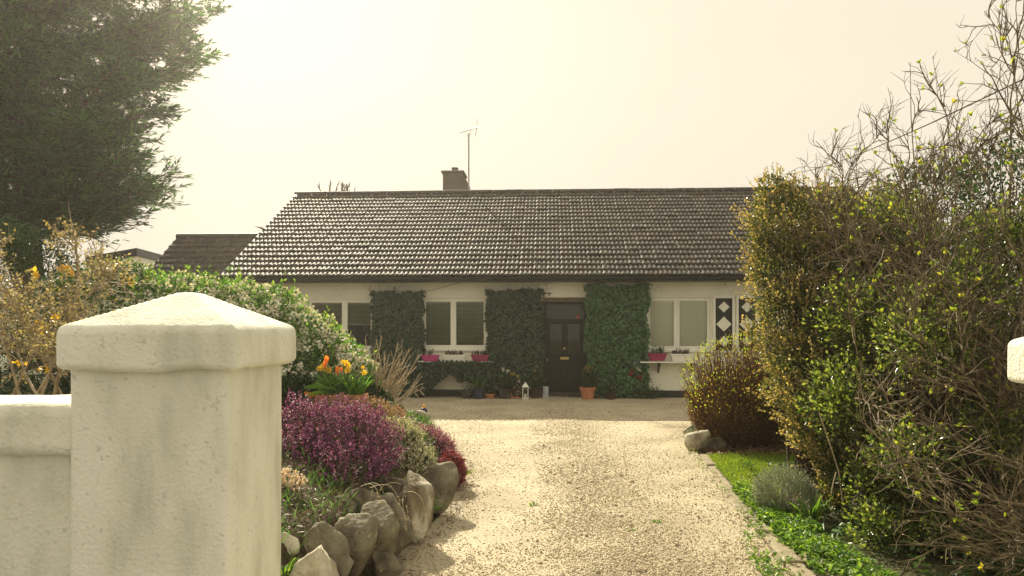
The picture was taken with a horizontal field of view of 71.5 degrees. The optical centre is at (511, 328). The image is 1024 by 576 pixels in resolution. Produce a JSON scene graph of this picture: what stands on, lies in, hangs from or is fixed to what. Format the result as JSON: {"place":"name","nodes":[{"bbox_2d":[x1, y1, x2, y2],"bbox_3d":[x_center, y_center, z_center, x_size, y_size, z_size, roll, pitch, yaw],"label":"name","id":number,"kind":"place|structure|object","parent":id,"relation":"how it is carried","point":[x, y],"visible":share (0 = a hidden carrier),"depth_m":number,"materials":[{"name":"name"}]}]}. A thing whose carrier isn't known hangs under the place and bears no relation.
{"place":"outdoors","nodes":[
{"label":"outdoors","id":0,"kind":"place"},
{"bbox_2d":[0,394,70,575],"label":"boundary wall","id":1,"kind":"structure","parent":0,"point":[35,464],"depth_m":2.36,"materials":[{"name":"white paint"}]},
{"bbox_2d":[0,330,1023,575],"bbox_3d":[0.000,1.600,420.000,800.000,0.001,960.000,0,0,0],"label":"ground","id":2,"kind":"structure","parent":0,"point":[940,566],"depth_m":5.05,"materials":[{"name":"green plant"}]},
{"bbox_2d":[0,0,232,369],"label":"cypress tree","id":3,"kind":"object","parent":2,"relation":"on","point":[82,131],"visible":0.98,"depth_m":26.35,"materials":[{"name":"green plant"}]},
{"bbox_2d":[85,248,160,314],"bbox_3d":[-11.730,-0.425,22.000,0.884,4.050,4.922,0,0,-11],"label":"outbuilding","id":4,"kind":"structure","parent":2,"relation":"on","point":[146,257],"depth_m":21.09,"materials":[{"name":"white paint"}]},
{"bbox_2d":[56,292,295,575],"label":"gate pillar","id":5,"kind":"structure","parent":2,"relation":"on","point":[176,438],"depth_m":2.30,"materials":[{"name":"white concrete"}]},
{"bbox_2d":[153,233,257,299],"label":"side wing","id":6,"kind":"structure","parent":2,"relation":"on","point":[219,252],"depth_m":19.99,"materials":[{"name":"grey tile"}]},
{"bbox_2d":[6,394,440,575],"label":"flower bed","id":7,"kind":"object","parent":2,"relation":"on","point":[323,517],"visible":0.03,"depth_m":4.75,"materials":[{"name":"purple plant"}]},
{"bbox_2d":[0,212,93,394],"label":"dark evergreen bush","id":8,"kind":"object","parent":7,"relation":"on","point":[64,386],"visible":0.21,"depth_m":9.16,"materials":[{"name":"green plant"}]},
{"bbox_2d":[0,203,148,394],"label":"budding shrub","id":9,"kind":"object","parent":7,"relation":"on","point":[74,306],"visible":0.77,"depth_m":4.37,"materials":[{"name":"yellow plant"}]},
{"bbox_2d":[0,256,161,362],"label":"mixed shrub","id":10,"kind":"object","parent":7,"relation":"on","point":[135,270],"visible":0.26,"depth_m":8.05,"materials":[{"name":"green plant"}]},
{"bbox_2d":[96,264,380,405],"bbox_3d":[-3.053,0.187,7.953,3.345,1.848,1.342,0,0,12],"label":"white blossom shrub","id":11,"kind":"object","parent":7,"relation":"on","point":[275,302],"visible":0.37,"depth_m":7.61,"materials":[{"name":"green plant"}]},
{"bbox_2d":[281,532,299,554],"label":"rockery stone","id":12,"kind":"object","parent":7,"relation":"on","point":[289,540],"visible":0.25,"depth_m":3.97,"materials":[{"name":"grey stone"}]},
{"bbox_2d":[281,558,300,575],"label":"strap leaf plant","id":13,"kind":"object","parent":7,"relation":"on","point":[287,568],"visible":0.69,"depth_m":3.75,"materials":[{"name":"green plant"}]},
{"bbox_2d":[281,465,307,493],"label":"pale pink flower","id":14,"kind":"object","parent":7,"relation":"on","point":[296,475],"visible":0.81,"depth_m":4.64,"materials":[{"name":"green plant"}]},
{"bbox_2d":[288,545,338,575],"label":"rockery stone","id":15,"kind":"object","parent":7,"relation":"on","point":[318,561],"visible":1,"depth_m":3.75,"materials":[{"name":"grey stone"}]},
{"bbox_2d":[302,521,349,572],"bbox_3d":[-1.106,1.328,4.140,0.334,0.428,0.196,0,0,30],"label":"rockery stone","id":16,"kind":"object","parent":7,"relation":"on","point":[332,540],"visible":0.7,"depth_m":4.09,"materials":[{"name":"grey stone"}]},
{"bbox_2d":[307,459,347,488],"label":"grass tuft","id":17,"kind":"object","parent":7,"relation":"on","point":[331,477],"visible":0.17,"depth_m":5.05,"materials":[{"name":"green plant"}]},
{"bbox_2d":[281,370,394,414],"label":"dark low shrub","id":18,"kind":"object","parent":7,"relation":"on","point":[286,384],"visible":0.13,"depth_m":7.14,"materials":[{"name":"green plant"}]},
{"bbox_2d":[304,355,372,416],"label":"flowering plant","id":19,"kind":"object","parent":7,"relation":"on","point":[345,386],"visible":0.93,"depth_m":6.90,"materials":[{"name":"plant"}]},
{"bbox_2d":[281,387,409,493],"bbox_3d":[-1.487,0.930,5.686,1.533,0.882,1.159,0,0,32],"label":"heather","id":20,"kind":"object","parent":7,"relation":"on","point":[352,440],"visible":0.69,"depth_m":5.55,"materials":[{"name":"purple plant"}]},
{"bbox_2d":[337,554,353,575],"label":"rockery stone","id":21,"kind":"object","parent":7,"relation":"on","point":[345,565],"visible":0.57,"depth_m":4.07,"materials":[{"name":"grey stone"}]},
{"bbox_2d":[334,494,357,513],"bbox_3d":[-1.204,1.226,4.849,0.337,0.173,0.232,0,0,0],"label":"rockery stone","id":22,"kind":"object","parent":7,"relation":"on","point":[354,506],"visible":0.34,"depth_m":4.82,"materials":[{"name":"grey stone"}]},
{"bbox_2d":[334,512,377,575],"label":"rockery stone","id":23,"kind":"object","parent":7,"relation":"on","point":[358,531],"visible":0.75,"depth_m":4.32,"materials":[{"name":"grey stone"}]},
{"bbox_2d":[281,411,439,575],"bbox_3d":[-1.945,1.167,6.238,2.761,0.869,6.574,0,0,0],"label":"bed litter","id":24,"kind":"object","parent":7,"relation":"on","point":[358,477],"visible":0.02,"depth_m":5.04,"materials":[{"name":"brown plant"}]},
{"bbox_2d":[310,392,412,439],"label":"heather","id":25,"kind":"object","parent":7,"relation":"on","point":[388,410],"visible":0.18,"depth_m":6.58,"materials":[{"name":"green plant"}]},
{"bbox_2d":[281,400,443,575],"bbox_3d":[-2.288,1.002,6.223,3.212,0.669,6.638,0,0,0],"label":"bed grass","id":26,"kind":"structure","parent":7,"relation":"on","point":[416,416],"depth_m":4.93,"materials":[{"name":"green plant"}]},
{"bbox_2d":[347,488,379,512],"bbox_3d":[-1.034,1.212,4.946,0.290,0.215,0.177,0,0,-20],"label":"rockery stone","id":27,"kind":"object","parent":7,"relation":"on","point":[358,496],"visible":0.36,"depth_m":4.89,"materials":[{"name":"grey stone"}]},
{"bbox_2d":[330,482,424,536],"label":"dry stalk plant","id":28,"kind":"object","parent":7,"relation":"on","point":[383,493],"visible":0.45,"depth_m":4.68,"materials":[{"name":"beige plant"}]},
{"bbox_2d":[334,333,424,408],"bbox_3d":[-1.480,0.496,7.624,1.062,0.970,0.819,0,0,-32],"label":"dry twig bush","id":29,"kind":"object","parent":7,"relation":"on","point":[388,384],"visible":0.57,"depth_m":7.67,"materials":[{"name":"beige plant"}]},
{"bbox_2d":[360,499,399,575],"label":"rockery stone","id":30,"kind":"object","parent":7,"relation":"on","point":[388,530],"visible":0.4,"depth_m":4.56,"materials":[{"name":"grey stone"}]},
{"bbox_2d":[376,483,388,493],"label":"grass tuft","id":31,"kind":"object","parent":7,"relation":"on","point":[383,489],"visible":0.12,"depth_m":5.34,"materials":[{"name":"green plant"}]},
{"bbox_2d":[383,476,403,498],"bbox_3d":[-0.898,1.227,5.449,0.204,0.191,0.157,0,0,0],"label":"rockery stone","id":32,"kind":"object","parent":7,"relation":"on","point":[394,486],"visible":0.53,"depth_m":5.38,"materials":[{"name":"grey stone"}]},
{"bbox_2d":[375,493,413,555],"bbox_3d":[-0.847,1.375,4.953,0.334,0.478,0.232,0,0,19],"label":"rockery stone","id":33,"kind":"object","parent":7,"relation":"on","point":[405,538],"visible":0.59,"depth_m":4.87,"materials":[{"name":"grey stone"}]},
{"bbox_2d":[390,402,407,420],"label":"rock plant","id":34,"kind":"object","parent":7,"relation":"on","point":[401,410],"visible":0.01,"depth_m":7.90,"materials":[{"name":"green plant"}]},
{"bbox_2d":[375,413,436,480],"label":"heather","id":35,"kind":"object","parent":7,"relation":"on","point":[415,453],"visible":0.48,"depth_m":6.17,"materials":[{"name":"green plant"}]},
{"bbox_2d":[409,410,430,422],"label":"rockery stone","id":36,"kind":"object","parent":7,"relation":"on","point":[421,413],"visible":0.11,"depth_m":9.51,"materials":[{"name":"grey stone"}]},
{"bbox_2d":[421,404,427,412],"bbox_3d":[-1.277,1.261,10.300,0.108,0.313,0.106,0,0,0],"label":"gnome","id":37,"kind":"object","parent":7,"relation":"on","point":[424,408],"visible":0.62,"depth_m":10.28,"materials":[{"name":"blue ceramic"}]},
{"bbox_2d":[415,423,459,456],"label":"heather","id":38,"kind":"object","parent":7,"relation":"on","point":[441,439],"visible":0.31,"depth_m":7.57,"materials":[{"name":"pink plant"}]},
{"bbox_2d":[433,497,443,514],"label":"rockery stone","id":39,"kind":"object","parent":7,"relation":"on","point":[437,502],"visible":0.16,"depth_m":5.98,"materials":[{"name":"grey stone"}]},
{"bbox_2d":[433,496,446,512],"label":"grass tuft","id":40,"kind":"object","parent":7,"relation":"on","point":[437,508],"visible":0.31,"depth_m":5.74,"materials":[{"name":"green plant"}]},
{"bbox_2d":[438,448,469,487],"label":"heather","id":41,"kind":"object","parent":7,"relation":"on","point":[458,460],"visible":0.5,"depth_m":7.02,"materials":[{"name":"red plant"}]},
{"bbox_2d":[318,180,339,190],"bbox_3d":[-6.601,-1.866,25.479,0.761,6.933,0.465,0,0,-32],"label":"bare sapling","id":42,"kind":"object","parent":2,"relation":"on","point":[329,186],"visible":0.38,"depth_m":25.38,"materials":[{"name":"brown plant"}]},
{"bbox_2d":[341,180,355,190],"bbox_3d":[-5.879,-1.853,25.488,0.527,6.906,0.337,0,0,13],"label":"bare sapling","id":43,"kind":"object","parent":2,"relation":"on","point":[346,186],"visible":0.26,"depth_m":25.54,"materials":[{"name":"brown plant"}]},
{"bbox_2d":[370,551,402,575],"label":"rockery stone","id":44,"kind":"object","parent":2,"relation":"on","point":[385,563],"visible":0.93,"depth_m":4.50,"materials":[{"name":"grey stone"}]},
{"bbox_2d":[398,470,434,544],"bbox_3d":[-0.776,1.349,5.309,0.312,0.544,0.288,0,0,40],"label":"rockery stone","id":45,"kind":"object","parent":2,"relation":"on","point":[420,517],"visible":0.65,"depth_m":5.23,"materials":[{"name":"grey stone"}]},
{"bbox_2d":[420,461,458,514],"bbox_3d":[-0.652,1.380,6.151,0.362,0.438,0.286,0,0,22],"label":"rockery stone","id":46,"kind":"object","parent":2,"relation":"on","point":[442,477],"visible":0.56,"depth_m":6.06,"materials":[{"name":"grey stone"}]},
{"bbox_2d":[218,167,883,397],"bbox_3d":[1.650,-1.740,20.774,16.268,6.679,10.020,0,0,3],"label":"bungalow","id":47,"kind":"object","parent":2,"relation":"on","point":[339,255],"visible":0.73,"depth_m":16.94,"materials":[{"name":"white paint"}]},
{"bbox_2d":[308,299,372,348],"bbox_3d":[-4.019,-0.094,16.816,1.572,1.176,0.142,0,0,3],"label":"window","id":48,"kind":"structure","parent":47,"relation":"in","point":[344,303],"depth_m":16.79,"materials":[{"name":"white paint"}]},
{"bbox_2d":[368,284,426,397],"bbox_3d":[-2.690,0.306,16.462,1.451,2.686,0.459,0,0,0],"label":"ivy","id":49,"kind":"object","parent":47,"relation":"attached to","point":[409,339],"visible":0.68,"depth_m":16.34,"materials":[{"name":"green plant"}]},
{"bbox_2d":[387,359,494,397],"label":"ivy","id":50,"kind":"object","parent":47,"relation":"attached to","point":[432,373],"visible":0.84,"depth_m":16.14,"materials":[{"name":"green plant"}]},
{"bbox_2d":[418,360,486,362],"bbox_3d":[-1.336,0.892,16.413,1.812,0.276,0.308,0,0,3],"label":"window shelf","id":51,"kind":"object","parent":47,"relation":"attached to","point":[444,361],"depth_m":16.30,"materials":[{"name":"white paint"}]},
{"bbox_2d":[421,349,439,360],"bbox_3d":[-1.871,0.611,16.356,0.425,0.300,0.229,0,0,0],"label":"window box","id":52,"kind":"object","parent":51,"relation":"on","point":[429,357],"visible":1,"depth_m":16.27,"materials":[{"name":"plastic"}]},
{"bbox_2d":[443,350,465,361],"bbox_3d":[-1.313,0.625,16.320,0.512,0.283,0.196,0,0,3],"label":"window box","id":53,"kind":"object","parent":51,"relation":"on","point":[458,356],"visible":1,"depth_m":16.24,"materials":[{"name":"white paint"}]},
{"bbox_2d":[470,350,488,360],"bbox_3d":[-0.731,0.632,16.281,0.435,0.252,0.222,0,0,0],"label":"window box","id":54,"kind":"object","parent":51,"relation":"on","point":[478,357],"visible":1,"depth_m":16.21,"materials":[{"name":"plastic"}]},
{"bbox_2d":[422,298,486,348],"bbox_3d":[-1.335,-0.111,16.678,1.519,1.177,0.142,0,0,3],"label":"window","id":55,"kind":"structure","parent":47,"relation":"in","point":[453,302],"depth_m":16.65,"materials":[{"name":"white paint"}]},
{"bbox_2d":[457,126,479,189],"bbox_3d":[-1.301,-5.052,21.329,0.632,2.550,0.432,0,0,-29],"label":"television aerial","id":56,"kind":"object","parent":47,"relation":"on","point":[469,134],"visible":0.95,"depth_m":21.23,"materials":[{"name":"metal"}]},
{"bbox_2d":[483,284,547,383],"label":"ivy","id":57,"kind":"object","parent":47,"relation":"attached to","point":[498,324],"visible":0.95,"depth_m":16.20,"materials":[{"name":"green plant"}]},
{"bbox_2d":[547,322,582,390],"bbox_3d":[1.240,0.660,16.632,0.853,1.629,0.119,0,0,3],"label":"door","id":58,"kind":"structure","parent":47,"relation":"in","point":[564,339],"depth_m":16.64,"materials":[{"name":"brown paint"}]},
{"bbox_2d":[582,282,652,398],"bbox_3d":[2.395,0.278,16.181,1.621,2.643,0.533,0,0,0],"label":"ivy","id":59,"kind":"object","parent":47,"relation":"attached to","point":[636,352],"visible":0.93,"depth_m":16.04,"materials":[{"name":"green plant"}]},
{"bbox_2d":[640,361,701,372],"bbox_3d":[3.605,0.892,16.140,1.421,0.276,0.343,0,0,3],"label":"window shelf","id":60,"kind":"object","parent":47,"relation":"attached to","point":[659,363],"depth_m":16.05,"materials":[{"name":"white paint"}]},
{"bbox_2d":[647,345,666,360],"bbox_3d":[3.286,0.558,16.085,0.431,0.355,0.231,0,0,0],"label":"window box","id":61,"kind":"object","parent":60,"relation":"on","point":[660,355],"visible":1,"depth_m":16.01,"materials":[{"name":"plastic"}]},
{"bbox_2d":[669,348,692,360],"bbox_3d":[3.817,0.590,16.058,0.496,0.314,0.198,0,0,3],"label":"window box","id":62,"kind":"object","parent":60,"relation":"on","point":[679,356],"visible":1,"depth_m":15.98,"materials":[{"name":"white paint"}]},
{"bbox_2d":[647,297,710,349],"bbox_3d":[3.832,-0.104,16.412,1.458,1.200,0.142,0,0,3],"label":"window","id":63,"kind":"structure","parent":47,"relation":"in","point":[678,319],"depth_m":16.39,"materials":[{"name":"white glass"}]},
{"bbox_2d":[713,296,734,352],"bbox_3d":[4.832,-0.088,16.225,0.478,1.290,0.048,0,0,3],"label":"diamond shutter","id":64,"kind":"object","parent":47,"relation":"attached to","point":[723,313],"visible":0.73,"depth_m":16.21,"materials":[{"name":"black paint"}]},
{"bbox_2d":[736,296,757,352],"bbox_3d":[5.349,-0.088,16.198,0.477,1.288,0.048,0,0,3],"label":"diamond shutter","id":65,"kind":"object","parent":47,"relation":"attached to","point":[742,306],"visible":0.52,"depth_m":16.19,"materials":[{"name":"black paint"}]},
{"bbox_2d":[706,436,726,450],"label":"brown rock","id":66,"kind":"object","parent":2,"relation":"on","point":[718,442],"visible":0.5,"depth_m":9.29,"materials":[{"name":"stone"}]},
{"bbox_2d":[682,436,794,455],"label":"leaf litter","id":67,"kind":"object","parent":2,"relation":"on","point":[760,450],"visible":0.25,"depth_m":9.17,"materials":[{"name":"brown plant"}]},
{"bbox_2d":[678,330,799,448],"bbox_3d":[3.306,0.806,9.958,2.299,1.813,1.769,0,0,-24],"label":"russet bush","id":68,"kind":"object","parent":2,"relation":"on","point":[729,413],"visible":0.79,"depth_m":9.49,"materials":[{"name":"brown plant"}]},
{"bbox_2d":[699,454,815,575],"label":"garden edging","id":69,"kind":"object","parent":2,"relation":"on","point":[794,566],"visible":0.64,"depth_m":5.38,"materials":[{"name":"concrete"}]},
{"bbox_2d":[749,460,819,511],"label":"silver bush","id":70,"kind":"object","parent":2,"relation":"on","point":[799,481],"visible":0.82,"depth_m":6.01,"materials":[{"name":"green plant"}]},
{"bbox_2d":[789,487,833,521],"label":"strap leaf plant","id":71,"kind":"object","parent":2,"relation":"on","point":[815,513],"visible":0.66,"depth_m":5.74,"materials":[{"name":"green plant"}]},
{"bbox_2d":[798,553,826,567],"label":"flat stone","id":72,"kind":"object","parent":2,"relation":"on","point":[804,562],"visible":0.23,"depth_m":4.77,"materials":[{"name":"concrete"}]},
{"bbox_2d":[729,480,899,575],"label":"ground cover","id":73,"kind":"object","parent":2,"relation":"on","point":[793,527],"visible":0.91,"depth_m":5.03,"materials":[{"name":"green plant"}]},
{"bbox_2d":[810,514,857,542],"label":"strap leaf plant","id":74,"kind":"object","parent":2,"relation":"on","point":[836,528],"visible":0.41,"depth_m":5.44,"materials":[{"name":"green plant"}]},
{"bbox_2d":[729,162,959,521],"bbox_3d":[3.105,0.034,6.945,1.905,3.408,2.999,0,0,42],"label":"golden shrub","id":75,"kind":"object","parent":2,"relation":"on","point":[821,461],"visible":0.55,"depth_m":6.67,"materials":[{"name":"green plant"}]},
{"bbox_2d":[741,459,1023,575],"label":"ground cover","id":76,"kind":"object","parent":2,"relation":"on","point":[986,572],"visible":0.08,"depth_m":4.82,"materials":[{"name":"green plant"}]},
{"bbox_2d":[783,51,1023,539],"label":"bare shrub","id":77,"kind":"object","parent":2,"relation":"on","point":[865,241],"visible":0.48,"depth_m":5.94,"materials":[{"name":"brown plant"}]},
{"bbox_2d":[783,128,1023,483],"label":"dark hedge","id":78,"kind":"object","parent":2,"relation":"on","point":[976,189],"visible":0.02,"depth_m":7.84,"materials":[{"name":"green plant"}]},
{"bbox_2d":[789,179,1023,559],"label":"leafy thicket","id":79,"kind":"object","parent":2,"relation":"on","point":[841,386],"visible":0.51,"depth_m":5.23,"materials":[{"name":"green plant"}]},
{"bbox_2d":[807,266,1018,539],"bbox_3d":[3.069,0.595,5.778,1.645,2.228,2.189,0,0,-14],"label":"bare shrub","id":80,"kind":"object","parent":2,"relation":"on","point":[848,450],"visible":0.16,"depth_m":5.34,"materials":[{"name":"brown plant"}]},
{"bbox_2d":[811,0,1023,550],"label":"bare shrub","id":81,"kind":"object","parent":2,"relation":"on","point":[1001,393],"visible":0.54,"depth_m":5.12,"materials":[{"name":"brown plant"}]},
{"bbox_2d":[844,0,1023,575],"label":"bare shrub","id":82,"kind":"object","parent":2,"relation":"on","point":[1006,506],"visible":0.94,"depth_m":4.48,"materials":[{"name":"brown plant"}]},
{"bbox_2d":[0,0,1023,322],"label":"sky","id":83,"kind":"structure","parent":0,"point":[368,95],"materials":[{"name":"white"}]},
{"bbox_2d":[391,396,791,575],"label":"driveway","id":84,"kind":"structure","parent":0,"point":[519,427],"depth_m":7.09,"materials":[{"name":"beige gravel"}]},
{"bbox_2d":[459,383,472,398],"bbox_3d":[-1.031,1.413,16.102,0.348,0.346,0.348,0,0,0],"label":"plant pot","id":85,"kind":"object","parent":84,"relation":"on","point":[466,393],"visible":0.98,"depth_m":16.01,"materials":[{"name":"ceramic"}]},
{"bbox_2d":[468,371,487,398],"bbox_3d":[-0.752,1.268,16.026,0.530,0.636,0.543,0,0,0],"label":"plant pot","id":86,"kind":"object","parent":84,"relation":"on","point":[478,391],"visible":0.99,"depth_m":15.96,"materials":[{"name":"blue ceramic"}]},
{"bbox_2d":[484,388,495,397],"bbox_3d":[-0.501,1.462,16.129,0.273,0.247,0.276,0,0,0],"label":"plant pot","id":87,"kind":"object","parent":84,"relation":"on","point":[488,395],"visible":0.98,"depth_m":16.05,"materials":[{"name":"ceramic"}]},
{"bbox_2d":[491,376,518,398],"bbox_3d":[-0.100,1.304,16.123,0.708,0.564,0.694,0,0,-44],"label":"plant pot","id":88,"kind":"object","parent":84,"relation":"on","point":[505,385],"visible":1,"depth_m":15.96,"materials":[{"name":"ceramic"}]},
{"bbox_2d":[511,388,521,397],"bbox_3d":[0.104,1.476,16.043,0.309,0.248,0.060,0,0,0],"label":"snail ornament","id":89,"kind":"object","parent":84,"relation":"on","point":[513,392],"visible":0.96,"depth_m":16.02,"materials":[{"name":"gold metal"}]},
{"bbox_2d":[502,364,538,396],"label":"flowering plant","id":90,"kind":"object","parent":84,"relation":"on","point":[534,370],"visible":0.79,"depth_m":16.36,"materials":[{"name":"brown plant"}]},
{"bbox_2d":[522,382,528,398],"bbox_3d":[0.299,1.398,15.884,0.152,0.376,0.152,0,0,0],"label":"lantern","id":91,"kind":"object","parent":84,"relation":"on","point":[525,385],"visible":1,"depth_m":15.83,"materials":[{"name":"white paint"}]},
{"bbox_2d":[522,372,550,398],"bbox_3d":[0.533,1.265,16.025,0.576,0.641,0.622,0,0,44],"label":"plant pot","id":92,"kind":"object","parent":84,"relation":"on","point":[538,383],"visible":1,"depth_m":15.94,"materials":[{"name":"ceramic"}]},
{"bbox_2d":[543,386,547,397],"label":"concrete block","id":93,"kind":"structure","parent":84,"relation":"on","point":[545,392],"depth_m":15.99,"materials":[{"name":"grey concrete"}]},
{"bbox_2d":[575,366,602,398],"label":"potted plant","id":94,"kind":"object","parent":84,"relation":"on","point":[587,389],"visible":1,"depth_m":15.87,"materials":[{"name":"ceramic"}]},
{"bbox_2d":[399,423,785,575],"bbox_3d":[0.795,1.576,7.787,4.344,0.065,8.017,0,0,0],"label":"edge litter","id":95,"kind":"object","parent":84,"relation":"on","point":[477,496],"visible":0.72,"depth_m":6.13,"materials":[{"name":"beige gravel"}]},
{"bbox_2d":[604,379,616,398],"bbox_3d":[2.192,1.362,15.886,0.314,0.448,0.269,0,0,0],"label":"plant pot","id":96,"kind":"object","parent":84,"relation":"on","point":[609,394],"visible":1,"depth_m":15.84,"materials":[{"name":"ceramic"}]},
{"bbox_2d":[628,360,642,398],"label":"flowering plant","id":97,"kind":"object","parent":84,"relation":"on","point":[631,372],"visible":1,"depth_m":16.02,"materials":[{"name":"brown plant"}]},
{"bbox_2d":[636,370,662,398],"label":"plant","id":98,"kind":"object","parent":84,"relation":"on","point":[644,392],"visible":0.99,"depth_m":15.97,"materials":[{"name":"green plant"}]},
{"bbox_2d":[684,430,710,450],"bbox_3d":[2.414,1.469,9.250,0.340,0.286,0.204,0,0,0],"label":"white rock","id":99,"kind":"object","parent":84,"relation":"on","point":[697,440],"visible":0.97,"depth_m":9.20,"materials":[{"name":"white stone"}]},
{"bbox_2d":[688,448,727,494],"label":"ground cover","id":100,"kind":"object","parent":84,"relation":"on","point":[724,490],"visible":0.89,"depth_m":7.72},
{"bbox_2d":[735,504,803,575],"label":"ground cover","id":101,"kind":"object","parent":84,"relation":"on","point":[767,570],"visible":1,"depth_m":4.74,"materials":[{"name":"green plant"}]},
{"bbox_2d":[706,451,835,510],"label":"grass","id":102,"kind":"structure","parent":0,"point":[732,462],"depth_m":8.22,"materials":[{"name":"green plant"}]},
{"bbox_2d":[1007,337,1023,383],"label":"gate pillar","id":103,"kind":"structure","parent":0,"point":[1015,365],"depth_m":2.84,"materials":[{"name":"white concrete"}]}
]}

